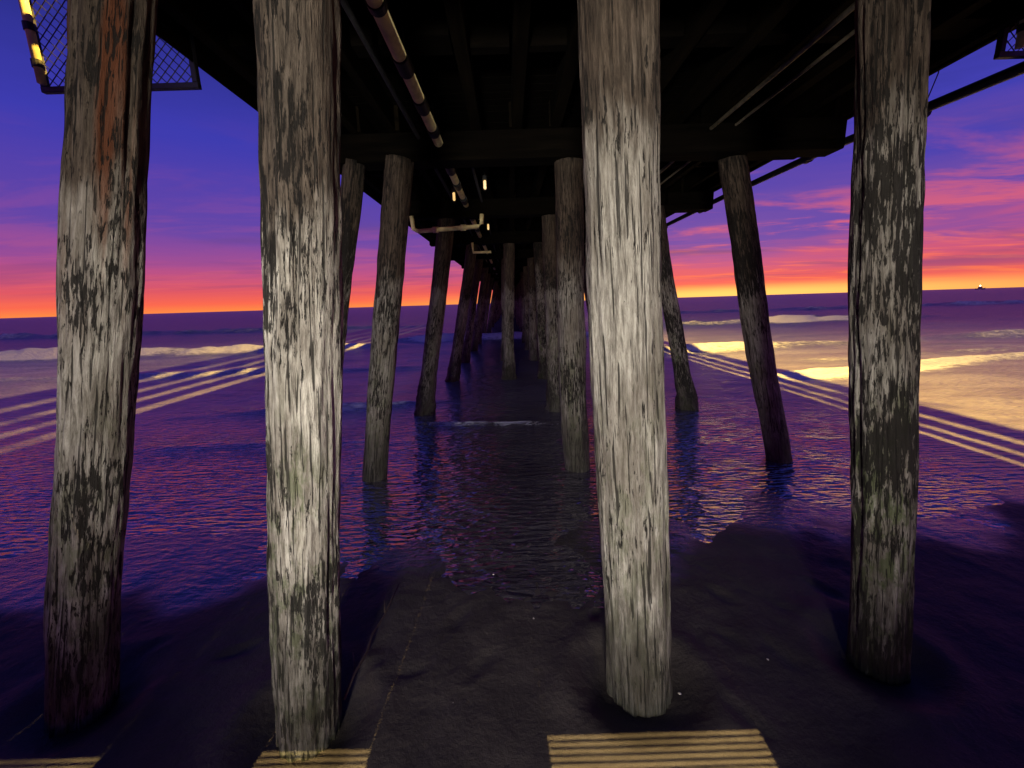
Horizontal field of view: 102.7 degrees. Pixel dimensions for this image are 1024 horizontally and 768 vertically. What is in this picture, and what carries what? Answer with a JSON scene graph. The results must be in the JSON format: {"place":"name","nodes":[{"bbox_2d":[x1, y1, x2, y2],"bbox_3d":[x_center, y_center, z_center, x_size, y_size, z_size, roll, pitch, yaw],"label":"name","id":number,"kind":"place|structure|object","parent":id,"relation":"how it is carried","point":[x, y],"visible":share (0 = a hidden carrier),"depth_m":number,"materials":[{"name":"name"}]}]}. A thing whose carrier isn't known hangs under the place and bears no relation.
{"place":"outdoors","nodes":[
{"label":"outdoors","id":0,"kind":"place"},
{"bbox_2d":[0,471,1023,767],"bbox_3d":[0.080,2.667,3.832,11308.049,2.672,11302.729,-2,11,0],"label":"sand beach","id":1,"kind":"structure","parent":0,"point":[450,675],"depth_m":2.51,"materials":[{"name":"brown sand"}]},
{"bbox_2d":[43,0,157,737],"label":"wooden piling","id":2,"kind":"object","parent":1,"relation":"on","point":[101,235],"visible":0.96,"depth_m":1.88,"materials":[{"name":"grey wood"}]},
{"bbox_2d":[253,0,343,762],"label":"wooden piling","id":3,"kind":"object","parent":1,"relation":"on","point":[298,48],"visible":0.97,"depth_m":1.71,"materials":[{"name":"grey wood"}]},
{"bbox_2d":[341,158,365,362],"bbox_3d":[-2.215,-0.353,5.099,0.273,4.508,0.287,10,11,-2],"label":"wooden piling","id":4,"kind":"object","parent":1,"relation":"on","point":[352,179],"visible":0.31,"depth_m":4.71,"materials":[{"name":"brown wood"}]},
{"bbox_2d":[342,584,398,699],"bbox_3d":[-0.949,1.661,2.758,0.099,0.042,0.953,-1,11,4],"label":"driftwood twig","id":5,"kind":"object","parent":1,"relation":"on","point":[357,667],"visible":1,"depth_m":2.56,"materials":[{"name":"brown wood"}]},
{"bbox_2d":[362,154,413,481],"bbox_3d":[-1.583,-0.361,5.065,0.340,4.476,0.347,8,11,-2],"label":"wooden piling","id":6,"kind":"object","parent":1,"relation":"on","point":[396,199],"visible":0.87,"depth_m":4.84,"materials":[{"name":"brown wood"}]},
{"bbox_2d":[414,218,455,415],"bbox_3d":[-1.544,-0.984,8.201,0.545,4.483,0.520,8,11,-2],"label":"wooden piling","id":7,"kind":"object","parent":1,"relation":"on","point":[425,399],"visible":0.85,"depth_m":8.03,"materials":[{"name":"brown wood"}]},
{"bbox_2d":[409,214,490,253],"bbox_3d":[-1.185,-3.264,9.198,1.350,0.323,3.740,-2,11,0],"label":"plastic pipe bracket","id":8,"kind":"object","parent":7,"relation":"attached to","point":[463,227],"visible":1,"depth_m":7.40,"materials":[{"name":"beige plastic"}]},
{"bbox_2d":[445,244,477,381],"bbox_3d":[-1.466,-1.684,11.677,0.533,4.497,0.520,9,11,-2],"label":"wooden piling","id":9,"kind":"object","parent":1,"relation":"on","point":[454,370],"visible":0.84,"depth_m":11.53,"materials":[{"name":"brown wood"}]},
{"bbox_2d":[501,243,516,379],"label":"wooden piling","id":10,"kind":"object","parent":1,"relation":"on","point":[509,369],"visible":0.77,"depth_m":11.51,"materials":[{"name":"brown wood"}]},
{"bbox_2d":[533,242,546,378],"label":"wooden piling","id":11,"kind":"object","parent":1,"relation":"on","point":[540,306],"visible":0.68,"depth_m":11.51,"materials":[{"name":"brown wood"}]},
{"bbox_2d":[541,214,560,411],"bbox_3d":[0.813,-1.048,8.167,0.509,4.421,0.524,-3,11,0],"label":"wooden piling","id":12,"kind":"object","parent":1,"relation":"on","point":[550,289],"visible":0.66,"depth_m":7.96,"materials":[{"name":"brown wood"}]},
{"bbox_2d":[554,157,589,472],"bbox_3d":[0.775,-0.455,5.190,0.377,4.421,0.360,-3,11,0],"label":"wooden piling","id":13,"kind":"object","parent":1,"relation":"on","point":[569,202],"visible":0.9,"depth_m":4.98,"materials":[{"name":"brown wood"}]},
{"bbox_2d":[577,0,672,717],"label":"wooden piling","id":14,"kind":"object","parent":1,"relation":"on","point":[619,54],"visible":0.95,"depth_m":1.86,"materials":[{"name":"grey wood"}]},
{"bbox_2d":[660,205,698,410],"bbox_3d":[3.160,-1.087,7.964,0.504,4.508,0.524,-14,11,2],"label":"wooden piling","id":15,"kind":"object","parent":1,"relation":"on","point":[686,397],"visible":0.73,"depth_m":7.87,"materials":[{"name":"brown wood"}]},
{"bbox_2d":[718,155,792,462],"bbox_3d":[3.192,-0.554,5.274,0.342,4.530,0.334,-15,11,3],"label":"wooden piling","id":16,"kind":"object","parent":1,"relation":"on","point":[736,185],"visible":0.84,"depth_m":5.09,"materials":[{"name":"brown wood"}]},
{"bbox_2d":[846,0,930,686],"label":"wooden piling","id":17,"kind":"object","parent":1,"relation":"on","point":[886,220],"visible":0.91,"depth_m":2.04,"materials":[{"name":"grey wood"}]},
{"bbox_2d":[0,287,1023,608],"bbox_3d":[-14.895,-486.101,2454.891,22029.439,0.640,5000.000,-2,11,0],"label":"sea water","id":18,"kind":"structure","parent":0,"point":[484,485],"depth_m":6.87,"materials":[{"name":"purple liquid"}]},
{"bbox_2d":[461,256,587,362],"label":"distant pier pilings","id":19,"kind":"object","parent":18,"relation":"in","point":[477,324],"visible":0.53,"depth_m":18.69,"materials":[{"name":"brown wood"}]},
{"bbox_2d":[156,0,1023,289],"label":"pier deck","id":20,"kind":"structure","parent":19,"relation":"on","point":[500,86],"depth_m":3.97,"materials":[{"name":"brown wood"}]},
{"bbox_2d":[18,0,201,94],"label":"chain link fence","id":21,"kind":"object","parent":20,"relation":"attached to","point":[32,32],"visible":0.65,"depth_m":3.06,"materials":[{"name":"metal"}]},
{"bbox_2d":[340,0,498,274],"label":"drain pipe","id":22,"kind":"object","parent":20,"relation":"attached to","point":[380,13],"visible":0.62,"depth_m":3.18,"materials":[{"name":"beige plastic"}]},
{"bbox_2d":[451,186,455,202],"bbox_3d":[-0.914,-3.052,6.423,0.070,0.388,0.070,-2,11,0],"label":"bulkhead lamp","id":23,"kind":"object","parent":20,"relation":"attached to","point":[453,194],"visible":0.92,"depth_m":6.42,"materials":[{"name":"yellow glass"}]},
{"bbox_2d":[482,167,486,190],"bbox_3d":[-0.391,-2.950,5.834,0.070,0.388,0.070,-2,11,0],"label":"bulkhead lamp","id":24,"kind":"object","parent":20,"relation":"attached to","point":[484,177],"visible":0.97,"depth_m":5.83,"materials":[{"name":"yellow glass"}]},
{"bbox_2d":[584,2,854,244],"bbox_3d":[2.260,-5.664,18.770,0.404,0.083,41.000,-2,11,0],"label":"electrical conduit","id":25,"kind":"object","parent":20,"relation":"attached to","point":[825,30],"visible":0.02,"depth_m":3.40,"materials":[{"name":"metal"}]},
{"bbox_2d":[666,61,1023,227],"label":"utility pipe","id":26,"kind":"object","parent":20,"relation":"hanging from","point":[1008,73],"visible":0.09,"depth_m":3.68,"materials":[{"name":"metal"}]},
{"bbox_2d":[993,19,1023,59],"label":"chain link fence","id":27,"kind":"object","parent":20,"relation":"attached to","point":[1000,53],"visible":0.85,"depth_m":3.09,"materials":[{"name":"metal"}]},
{"bbox_2d":[0,0,1023,317],"label":"sky","id":28,"kind":"structure","parent":0,"point":[203,248],"materials":[{"name":"purple"}]}
]}

